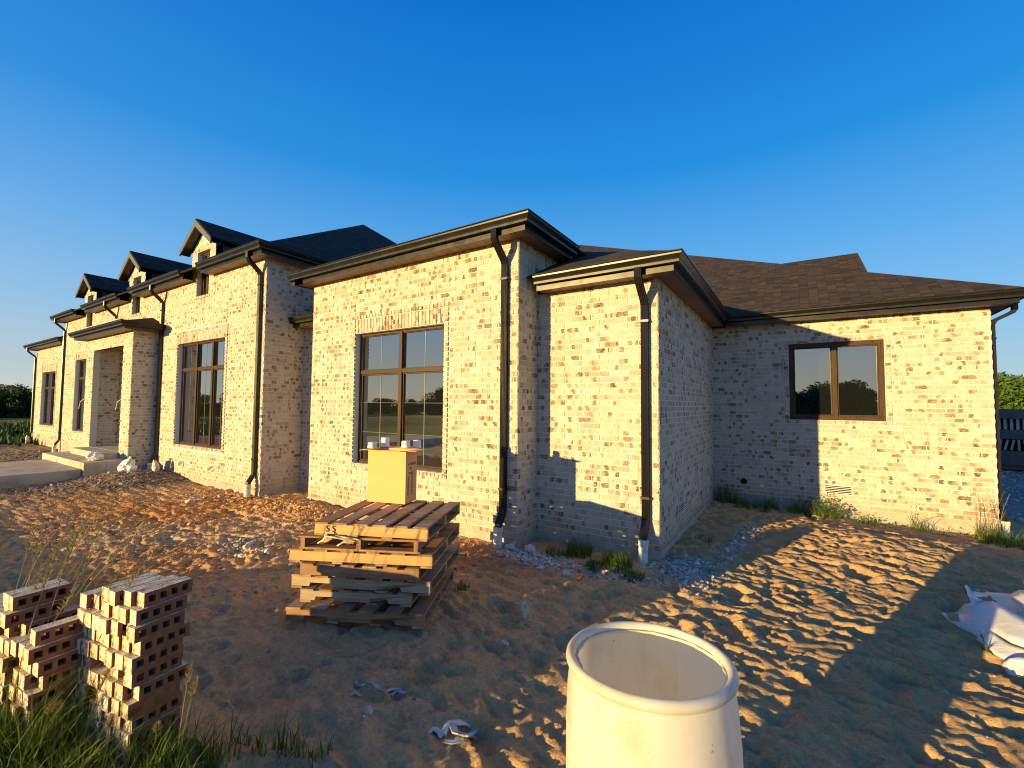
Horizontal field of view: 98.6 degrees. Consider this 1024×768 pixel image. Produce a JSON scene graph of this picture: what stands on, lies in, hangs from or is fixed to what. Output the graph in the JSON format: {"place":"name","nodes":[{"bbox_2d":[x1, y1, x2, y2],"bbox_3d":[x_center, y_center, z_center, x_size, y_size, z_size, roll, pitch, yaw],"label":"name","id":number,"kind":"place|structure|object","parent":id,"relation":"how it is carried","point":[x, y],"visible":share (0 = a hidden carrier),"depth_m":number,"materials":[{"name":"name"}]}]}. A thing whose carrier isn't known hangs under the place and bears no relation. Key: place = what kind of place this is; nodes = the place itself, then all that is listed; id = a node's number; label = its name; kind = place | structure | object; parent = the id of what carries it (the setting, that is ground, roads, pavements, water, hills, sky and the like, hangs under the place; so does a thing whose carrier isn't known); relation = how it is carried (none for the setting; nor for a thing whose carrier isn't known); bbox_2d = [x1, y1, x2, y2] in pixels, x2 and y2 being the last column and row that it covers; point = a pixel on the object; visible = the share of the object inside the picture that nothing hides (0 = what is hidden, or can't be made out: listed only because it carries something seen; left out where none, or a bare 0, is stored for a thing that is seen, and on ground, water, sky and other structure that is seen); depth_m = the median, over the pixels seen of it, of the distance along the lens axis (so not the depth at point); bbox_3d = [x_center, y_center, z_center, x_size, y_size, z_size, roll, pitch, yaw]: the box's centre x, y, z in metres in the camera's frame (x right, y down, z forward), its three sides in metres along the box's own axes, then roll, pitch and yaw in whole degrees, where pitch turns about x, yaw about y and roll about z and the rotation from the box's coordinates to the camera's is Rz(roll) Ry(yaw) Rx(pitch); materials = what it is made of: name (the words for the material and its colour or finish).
{"place":"outdoors","nodes":[
{"label":"outdoors","id":0,"kind":"place"},
{"bbox_2d":[0,459,80,488],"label":"path","id":1,"kind":"structure","parent":0,"point":[22,473],"depth_m":10.04,"materials":[{"name":"concrete"}]},
{"bbox_2d":[0,612,336,767],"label":"grass","id":2,"kind":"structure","parent":0,"point":[45,749],"depth_m":2.04,"materials":[{"name":"green plant"}]},
{"bbox_2d":[0,417,1023,767],"bbox_3d":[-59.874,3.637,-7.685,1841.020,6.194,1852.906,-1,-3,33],"label":"ground","id":3,"kind":"structure","parent":0,"point":[920,673],"depth_m":3.57,"materials":[{"name":"beige sand"}]},
{"bbox_2d":[0,383,32,417],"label":"broadleaf tree","id":4,"kind":"object","parent":3,"relation":"on","point":[16,401],"visible":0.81,"depth_m":77.23,"materials":[{"name":"green plant"}]},
{"bbox_2d":[0,419,38,445],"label":"rough weeds","id":5,"kind":"object","parent":3,"relation":"on","point":[8,431],"visible":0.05,"depth_m":22.90,"materials":[{"name":"green plant"}]},
{"bbox_2d":[27,720,75,750],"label":"cored brick","id":6,"kind":"object","parent":3,"relation":"on","point":[56,728],"depth_m":2.16,"materials":[{"name":"brown brick"}]},
{"bbox_2d":[24,704,76,738],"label":"cored brick","id":7,"kind":"object","parent":6,"relation":"on","point":[68,708],"visible":0.21,"depth_m":2.14,"materials":[{"name":"brown brick"}]},
{"bbox_2d":[23,692,77,723],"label":"cored brick","id":8,"kind":"object","parent":7,"relation":"on","point":[63,698],"visible":0.25,"depth_m":2.12,"materials":[{"name":"brown brick"}]},
{"bbox_2d":[22,677,77,710],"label":"cored brick","id":9,"kind":"object","parent":8,"relation":"on","point":[52,691],"visible":0.59,"depth_m":2.11,"materials":[{"name":"brown brick"}]},
{"bbox_2d":[37,662,80,689],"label":"cored brick","id":10,"kind":"object","parent":9,"relation":"on","point":[59,675],"visible":0.5,"depth_m":2.15,"materials":[{"name":"brown brick"}]},
{"bbox_2d":[32,648,81,677],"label":"cored brick","id":11,"kind":"object","parent":10,"relation":"on","point":[72,657],"visible":0.59,"depth_m":2.14,"materials":[{"name":"brown brick"}]},
{"bbox_2d":[22,631,83,665],"bbox_3d":[-2.244,1.288,2.170,0.068,0.068,0.214,-1,-3,27],"label":"cored brick","id":12,"kind":"object","parent":11,"relation":"on","point":[43,651],"visible":0.77,"depth_m":2.13,"materials":[{"name":"beige brick"}]},
{"bbox_2d":[30,615,82,646],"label":"cored brick","id":13,"kind":"object","parent":12,"relation":"on","point":[51,633],"visible":0.8,"depth_m":2.16,"materials":[{"name":"brown brick"}]},
{"bbox_2d":[0,449,195,504],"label":"porch gravel","id":14,"kind":"structure","parent":3,"relation":"on","point":[26,456],"depth_m":9.77,"materials":[{"name":"gravel"}]},
{"bbox_2d":[99,737,111,756],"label":"cored brick","id":15,"kind":"object","parent":3,"relation":"on","point":[106,746],"visible":0.04,"depth_m":2.09,"materials":[{"name":"beige brick"}]},
{"bbox_2d":[102,722,112,740],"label":"cored brick","id":16,"kind":"object","parent":15,"relation":"on","point":[110,730],"visible":0.13,"depth_m":2.10,"materials":[{"name":"beige brick"}]},
{"bbox_2d":[104,712,112,725],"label":"cored brick","id":17,"kind":"object","parent":16,"relation":"on","point":[107,715],"visible":0.06,"depth_m":2.11,"materials":[{"name":"beige brick"}]},
{"bbox_2d":[100,693,111,712],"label":"cored brick","id":18,"kind":"object","parent":17,"relation":"on","point":[105,701],"visible":0.16,"depth_m":2.09,"materials":[{"name":"beige brick"}]},
{"bbox_2d":[104,676,123,697],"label":"cored brick","id":19,"kind":"object","parent":18,"relation":"on","point":[110,682],"visible":0.2,"depth_m":2.10,"materials":[{"name":"beige brick"}]},
{"bbox_2d":[111,667,123,678],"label":"cored brick","id":20,"kind":"object","parent":19,"relation":"on","point":[116,673],"visible":0.09,"depth_m":2.12,"materials":[{"name":"beige brick"}]},
{"bbox_2d":[104,647,121,667],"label":"cored brick","id":21,"kind":"object","parent":20,"relation":"on","point":[109,658],"visible":0.17,"depth_m":2.10,"materials":[{"name":"beige brick"}]},
{"bbox_2d":[111,635,121,650],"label":"cored brick","id":22,"kind":"object","parent":21,"relation":"on","point":[116,643],"visible":0.16,"depth_m":2.12,"materials":[{"name":"beige brick"}]},
{"bbox_2d":[110,618,125,636],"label":"cored brick","id":23,"kind":"object","parent":22,"relation":"on","point":[117,629],"visible":0.2,"depth_m":2.11,"materials":[{"name":"beige brick"}]},
{"bbox_2d":[112,604,122,619],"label":"cored brick","id":24,"kind":"object","parent":23,"relation":"on","point":[115,612],"visible":0.09,"depth_m":2.14,"materials":[{"name":"beige brick"}]},
{"bbox_2d":[107,575,164,606],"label":"cored brick","id":25,"kind":"object","parent":24,"relation":"on","point":[114,596],"visible":0.48,"depth_m":2.15,"materials":[{"name":"beige brick"}]},
{"bbox_2d":[111,742,119,759],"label":"cored brick","id":26,"kind":"object","parent":3,"relation":"on","point":[116,753],"visible":0.09,"depth_m":2.07,"materials":[{"name":"brown brick"}]},
{"bbox_2d":[112,726,122,745],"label":"cored brick","id":27,"kind":"object","parent":26,"relation":"on","point":[118,737],"visible":0.09,"depth_m":2.07,"materials":[{"name":"beige brick"}]},
{"bbox_2d":[113,715,123,729],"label":"cored brick","id":28,"kind":"object","parent":27,"relation":"on","point":[119,724],"visible":0.09,"depth_m":2.07,"materials":[{"name":"beige brick"}]},
{"bbox_2d":[111,697,120,716],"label":"cored brick","id":29,"kind":"object","parent":28,"relation":"on","point":[115,704],"visible":0.17,"depth_m":2.07,"materials":[{"name":"beige brick"}]},
{"bbox_2d":[114,679,131,700],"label":"cored brick","id":30,"kind":"object","parent":29,"relation":"on","point":[123,693],"visible":0.22,"depth_m":2.07,"materials":[{"name":"beige brick"}]},
{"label":"cored brick","id":31,"kind":"object","parent":30,"relation":"on","visible":0},
{"bbox_2d":[115,650,131,670],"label":"cored brick","id":32,"kind":"object","parent":31,"relation":"on","point":[119,659],"visible":0.19,"depth_m":2.08,"materials":[{"name":"beige brick"}]},
{"bbox_2d":[122,634,132,652],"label":"cored brick","id":33,"kind":"object","parent":32,"relation":"on","point":[126,646],"visible":0.13,"depth_m":2.10,"materials":[{"name":"beige brick"}]},
{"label":"cored brick","id":34,"kind":"object","parent":33,"relation":"on","visible":0},
{"bbox_2d":[118,605,135,623],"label":"cored brick","id":35,"kind":"object","parent":34,"relation":"on","point":[123,614],"visible":0.24,"depth_m":2.09,"materials":[{"name":"beige brick"}]},
{"bbox_2d":[123,575,178,606],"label":"cored brick","id":36,"kind":"object","parent":35,"relation":"on","point":[129,597],"visible":0.48,"depth_m":2.15,"materials":[{"name":"beige brick"}]},
{"bbox_2d":[8,480,253,767],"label":"grass stalks","id":37,"kind":"object","parent":3,"relation":"on","point":[249,740],"depth_m":2.28,"materials":[{"name":"plant"}]},
{"bbox_2d":[119,722,178,762],"bbox_3d":[-1.761,1.732,2.144,0.068,0.068,0.214,-1,-3,24],"label":"cored brick","id":38,"kind":"object","parent":3,"relation":"on","point":[149,740],"visible":0.26,"depth_m":2.13,"materials":[{"name":"brown brick"}]},
{"bbox_2d":[120,707,179,750],"bbox_3d":[-1.754,1.662,2.142,0.068,0.068,0.214,-1,-3,26],"label":"cored brick","id":39,"kind":"object","parent":38,"relation":"on","point":[176,714],"visible":0.54,"depth_m":2.11,"materials":[{"name":"brown brick"}]},
{"bbox_2d":[123,691,181,733],"bbox_3d":[-1.752,1.593,2.155,0.068,0.068,0.214,-1,-3,24],"label":"cored brick","id":40,"kind":"object","parent":39,"relation":"on","point":[162,709],"visible":0.67,"depth_m":2.13,"materials":[{"name":"brown brick"}]},
{"bbox_2d":[120,681,179,720],"bbox_3d":[-1.752,1.523,2.139,0.068,0.068,0.214,-1,-3,26],"label":"cored brick","id":41,"kind":"object","parent":40,"relation":"on","point":[159,697],"visible":0.79,"depth_m":2.10,"materials":[{"name":"beige brick"}]},
{"bbox_2d":[131,659,188,700],"bbox_3d":[-1.728,1.455,2.172,0.067,0.068,0.214,-1,-3,26],"label":"cored brick","id":42,"kind":"object","parent":41,"relation":"on","point":[160,682],"visible":0.8,"depth_m":2.15,"materials":[{"name":"brown brick"}]},
{"bbox_2d":[123,652,181,688],"bbox_3d":[-1.748,1.384,2.151,0.068,0.068,0.214,-1,-3,24],"label":"cored brick","id":43,"kind":"object","parent":42,"relation":"on","point":[162,667],"visible":0.77,"depth_m":2.12,"materials":[{"name":"beige brick"}]},
{"bbox_2d":[123,638,182,674],"bbox_3d":[-1.743,1.314,2.147,0.068,0.068,0.214,-1,-3,25],"label":"cored brick","id":44,"kind":"object","parent":43,"relation":"on","point":[134,663],"visible":0.82,"depth_m":2.11,"materials":[{"name":"brown brick"}]},
{"bbox_2d":[132,620,189,655],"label":"cored brick","id":45,"kind":"object","parent":44,"relation":"on","point":[150,644],"visible":0.8,"depth_m":2.15,"materials":[{"name":"brown brick"}]},
{"bbox_2d":[126,609,184,643],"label":"cored brick","id":46,"kind":"object","parent":45,"relation":"on","point":[140,633],"visible":0.84,"depth_m":2.12,"materials":[{"name":"brown brick"}]},
{"bbox_2d":[129,594,186,625],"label":"cored brick","id":47,"kind":"object","parent":46,"relation":"on","point":[138,615],"visible":0.87,"depth_m":2.14,"materials":[{"name":"beige brick"}]},
{"bbox_2d":[136,576,192,607],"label":"cored brick","id":48,"kind":"object","parent":47,"relation":"on","point":[157,593],"visible":1,"depth_m":2.19,"materials":[{"name":"beige brick"}]},
{"bbox_2d":[216,535,285,559],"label":"rubble chips","id":49,"kind":"object","parent":3,"relation":"on","point":[239,544],"visible":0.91,"depth_m":5.62,"materials":[{"name":"white stone"}]},
{"bbox_2d":[0,481,504,622],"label":"dirt clods","id":50,"kind":"object","parent":3,"relation":"on","point":[178,549],"visible":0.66,"depth_m":6.37,"materials":[{"name":"brown soil"}]},
{"bbox_2d":[170,488,335,523],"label":"wall chips","id":51,"kind":"object","parent":3,"relation":"on","point":[227,498],"depth_m":7.79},
{"bbox_2d":[286,568,453,628],"bbox_3d":[-1.281,1.997,4.246,1.221,0.115,1.073,0,-3,6],"label":"wooden pallet","id":52,"kind":"object","parent":3,"relation":"on","point":[419,615],"visible":0.43,"depth_m":3.77,"materials":[{"name":"brown wood"}]},
{"bbox_2d":[300,576,418,606],"bbox_3d":[-1.324,1.883,4.335,1.002,0.115,1.014,0,-3,5],"label":"wooden pallet","id":53,"kind":"object","parent":52,"relation":"on","point":[312,592],"visible":0.38,"depth_m":3.85,"materials":[{"name":"brown wood"}]},
{"bbox_2d":[291,543,459,595],"bbox_3d":[-1.261,1.765,4.339,1.267,0.115,1.054,0,-3,7],"label":"wooden pallet","id":54,"kind":"object","parent":53,"relation":"on","point":[429,581],"visible":0.42,"depth_m":3.85,"materials":[{"name":"brown wood"}]},
{"bbox_2d":[299,537,433,582],"bbox_3d":[-1.266,1.644,4.282,1.066,0.115,1.014,0,-3,6],"label":"wooden pallet","id":55,"kind":"object","parent":54,"relation":"on","point":[408,573],"visible":0.34,"depth_m":3.79,"materials":[{"name":"brown wood"}]},
{"bbox_2d":[289,521,459,568],"bbox_3d":[-1.260,1.527,4.307,1.291,0.115,1.033,0,-3,6],"label":"wooden pallet","id":56,"kind":"object","parent":55,"relation":"on","point":[429,556],"visible":0.56,"depth_m":3.85,"materials":[{"name":"brown wood"}]},
{"bbox_2d":[299,508,449,553],"bbox_3d":[-1.268,1.410,4.319,1.096,0.115,1.055,0,-3,6],"label":"wooden pallet","id":57,"kind":"object","parent":56,"relation":"on","point":[307,539],"visible":0.29,"depth_m":3.83,"materials":[{"name":"brown wood"}]},
{"bbox_2d":[314,499,459,541],"bbox_3d":[-1.143,1.291,4.282,1.040,0.115,1.014,0,-3,9],"label":"wooden pallet","id":58,"kind":"object","parent":57,"relation":"on","point":[375,523],"visible":0.99,"depth_m":4.00,"materials":[{"name":"brown wood"}]},
{"bbox_2d":[362,446,425,503],"bbox_3d":[-1.284,0.969,4.732,0.682,0.557,0.466,0,-3,16],"label":"cardboard box","id":59,"kind":"object","parent":58,"relation":"on","point":[392,474],"visible":1,"depth_m":4.63,"materials":[{"name":"brown cardboard"}]},
{"bbox_2d":[429,719,480,744],"bbox_3d":[-0.310,1.968,2.473,0.305,0.146,0.246,1,-3,-15],"label":"crumpled rag","id":60,"kind":"object","parent":3,"relation":"on","point":[452,725],"visible":0.97,"depth_m":2.48,"materials":[{"name":"white fabric"}]},
{"bbox_2d":[23,208,1023,564],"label":"brick house","id":61,"kind":"structure","parent":3,"relation":"on","point":[525,376],"depth_m":7.49,"materials":[{"name":"beige brick"}]},
{"bbox_2d":[43,371,55,425],"bbox_3d":[-19.237,0.608,18.444,2.090,2.280,0.102,-1,-3,33],"label":"window","id":62,"kind":"structure","parent":61,"relation":"in","point":[50,376],"depth_m":18.69,"materials":[{"name":"brown metal"}]},
{"bbox_2d":[76,359,86,430],"bbox_3d":[-14.172,0.376,14.827,2.450,2.510,0.102,-1,-3,33],"label":"window","id":63,"kind":"structure","parent":61,"relation":"in","point":[82,376],"depth_m":15.37,"materials":[{"name":"brown metal"}]},
{"bbox_2d":[179,338,225,448],"bbox_3d":[-7.202,0.225,10.341,2.450,2.510,0.102,-1,-3,33],"label":"window","id":64,"kind":"structure","parent":61,"relation":"in","point":[203,368],"depth_m":10.40,"materials":[{"name":"brown metal"}]},
{"bbox_2d":[358,325,444,471],"bbox_3d":[-1.808,0.230,7.227,2.090,2.280,0.102,-1,-3,33],"label":"window","id":65,"kind":"structure","parent":61,"relation":"in","point":[401,386],"depth_m":7.18,"materials":[{"name":"brown metal"}]},
{"bbox_2d":[788,339,885,420],"bbox_3d":[5.814,-0.053,7.941,1.425,1.445,0.102,-1,-3,33],"label":"window","id":66,"kind":"structure","parent":61,"relation":"in","point":[845,380],"depth_m":7.89,"materials":[{"name":"brown metal"}]},
{"bbox_2d":[560,535,596,558],"bbox_3d":[0.857,2.020,5.483,0.567,0.267,0.571,0,-3,11],"label":"weed","id":67,"kind":"object","parent":3,"relation":"on","point":[572,547],"visible":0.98,"depth_m":5.44,"materials":[{"name":"green plant"}]},
{"bbox_2d":[186,507,1023,759],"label":"sand chips","id":68,"kind":"object","parent":3,"relation":"on","point":[721,623],"visible":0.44,"depth_m":3.39,"materials":[{"name":"beige sand"}]},
{"bbox_2d":[598,544,635,573],"bbox_3d":[1.212,2.016,5.048,0.488,0.258,0.552,-1,-3,23],"label":"weed","id":69,"kind":"object","parent":3,"relation":"on","point":[612,560],"visible":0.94,"depth_m":5.05,"materials":[{"name":"green plant"}]},
{"bbox_2d":[566,621,743,767],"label":"plastic drum","id":70,"kind":"object","parent":3,"relation":"on","point":[645,695],"visible":1,"depth_m":1.46,"materials":[{"name":"white plastic"}]},
{"bbox_2d":[800,492,851,518],"bbox_3d":[5.411,2.126,7.623,0.771,0.500,0.714,-1,-3,33],"label":"leafy weed","id":71,"kind":"object","parent":3,"relation":"on","point":[823,513],"visible":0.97,"depth_m":7.59,"materials":[{"name":"green plant"}]},
{"bbox_2d":[941,600,1023,646],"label":"plastic sheet","id":72,"kind":"object","parent":3,"relation":"on","point":[997,619],"visible":0.94,"depth_m":3.63,"materials":[{"name":"white plastic"}]},
{"bbox_2d":[963,492,1009,539],"bbox_3d":[7.091,1.984,6.591,0.585,0.795,0.607,0,-3,9],"label":"weed","id":73,"kind":"object","parent":3,"relation":"on","point":[982,530],"visible":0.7,"depth_m":6.57,"materials":[{"name":"green plant"}]},
{"bbox_2d":[964,586,1023,617],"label":"plastic sheet","id":74,"kind":"object","parent":3,"relation":"on","point":[1005,601],"visible":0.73,"depth_m":4.19,"materials":[{"name":"white plastic"}]},
{"bbox_2d":[972,525,1023,550],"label":"weed","id":75,"kind":"object","parent":3,"relation":"on","point":[1004,540],"visible":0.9,"depth_m":6.20,"materials":[{"name":"green plant"}]},
{"bbox_2d":[981,629,1023,659],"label":"plastic sheet","id":76,"kind":"object","parent":3,"relation":"on","point":[1003,649],"visible":0.87,"depth_m":3.35,"materials":[{"name":"white plastic"}]},
{"bbox_2d":[997,371,1023,408],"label":"hedge tree","id":77,"kind":"object","parent":3,"relation":"on","point":[1005,383],"visible":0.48,"depth_m":38.53,"materials":[{"name":"green plant"}]},
{"bbox_2d":[1001,658,1023,676],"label":"plastic sheet","id":78,"kind":"object","parent":3,"relation":"on","point":[1012,667],"visible":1,"depth_m":3.14,"materials":[{"name":"white plastic"}]},
{"bbox_2d":[1002,469,1023,521],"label":"drive gravel","id":79,"kind":"structure","parent":3,"relation":"on","point":[1018,493],"depth_m":11.17,"materials":[{"name":"grey gravel"}]},
{"bbox_2d":[999,409,1023,469],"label":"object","id":80,"kind":"object","parent":79,"relation":"on","point":[1011,421],"visible":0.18,"depth_m":14.60,"materials":[{"name":"grey metal"}]},
{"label":"cored brick","id":81,"kind":"object","parent":3,"relation":"on","visible":0},
{"bbox_2d":[0,700,11,714],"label":"cored brick","id":82,"kind":"object","parent":81,"relation":"on","point":[3,706],"depth_m":2.17,"materials":[{"name":"beige brick"}]},
{"bbox_2d":[0,683,8,701],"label":"cored brick","id":83,"kind":"object","parent":82,"relation":"on","point":[2,697],"visible":0.1,"depth_m":2.16,"materials":[{"name":"beige brick"}]},
{"bbox_2d":[0,670,12,685],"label":"cored brick","id":84,"kind":"object","parent":83,"relation":"on","point":[7,675],"visible":0.11,"depth_m":2.17,"materials":[{"name":"beige brick"}]},
{"bbox_2d":[0,654,19,673],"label":"cored brick","id":85,"kind":"object","parent":84,"relation":"on","point":[5,663],"visible":0.2,"depth_m":2.17,"materials":[{"name":"beige brick"}]},
{"bbox_2d":[4,635,20,656],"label":"cored brick","id":86,"kind":"object","parent":85,"relation":"on","point":[7,643],"visible":0.12,"depth_m":2.19,"materials":[{"name":"beige brick"}]},
{"bbox_2d":[20,605,80,635],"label":"cored brick","id":87,"kind":"object","parent":86,"relation":"on","point":[66,613],"visible":0.49,"depth_m":2.30,"materials":[{"name":"brown brick"}]},
{"bbox_2d":[0,598,64,628],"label":"cored brick","id":88,"kind":"object","parent":87,"relation":"on","point":[19,618],"visible":0.83,"depth_m":2.24,"materials":[{"name":"brown brick"}]},
{"bbox_2d":[8,581,70,611],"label":"cored brick","id":89,"kind":"object","parent":88,"relation":"on","point":[15,604],"visible":0.96,"depth_m":2.29,"materials":[{"name":"brown brick"}]},
{"bbox_2d":[0,0,1023,393],"label":"sky","id":90,"kind":"structure","parent":0,"point":[890,133],"materials":[{"name":"blue"}]},
{"bbox_2d":[474,519,768,611],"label":"white gravel","id":91,"kind":"structure","parent":0,"point":[689,570],"depth_m":5.11,"materials":[{"name":"white gravel"}]},
{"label":"cored brick","id":92,"kind":"object","parent":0,"visible":0},
{"bbox_2d":[92,719,104,736],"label":"cored brick","id":93,"kind":"object","parent":92,"relation":"on","point":[96,723],"visible":0.09,"depth_m":2.12,"materials":[{"name":"beige brick"}]},
{"bbox_2d":[94,703,104,721],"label":"cored brick","id":94,"kind":"object","parent":93,"relation":"on","point":[101,718],"visible":0.09,"depth_m":2.12,"materials":[{"name":"beige brick"}]},
{"bbox_2d":[96,688,103,705],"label":"cored brick","id":95,"kind":"object","parent":94,"relation":"on","point":[98,697],"visible":0.09,"depth_m":2.13,"materials":[{"name":"beige brick"}]},
{"bbox_2d":[99,670,110,690],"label":"cored brick","id":96,"kind":"object","parent":95,"relation":"on","point":[103,685],"visible":0.08,"depth_m":2.14,"materials":[{"name":"beige brick"}]},
{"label":"cored brick","id":97,"kind":"object","parent":96,"relation":"on","visible":0},
{"bbox_2d":[99,644,110,660],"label":"cored brick","id":98,"kind":"object","parent":97,"relation":"on","point":[103,648],"visible":0.12,"depth_m":2.14,"materials":[{"name":"beige brick"}]},
{"bbox_2d":[102,634,111,647],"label":"cored brick","id":99,"kind":"object","parent":98,"relation":"on","point":[106,640],"visible":0.12,"depth_m":2.14,"materials":[{"name":"beige brick"}]},
{"bbox_2d":[98,616,113,634],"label":"cored brick","id":100,"kind":"object","parent":99,"relation":"on","point":[104,625],"visible":0.2,"depth_m":2.13,"materials":[{"name":"beige brick"}]},
{"bbox_2d":[102,601,111,617],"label":"cored brick","id":101,"kind":"object","parent":100,"relation":"on","point":[106,610],"visible":0.16,"depth_m":2.15,"materials":[{"name":"beige brick"}]},
{"bbox_2d":[102,572,158,601],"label":"cored brick","id":102,"kind":"object","parent":101,"relation":"on","point":[105,588],"visible":0.36,"depth_m":2.22,"materials":[{"name":"beige brick"}]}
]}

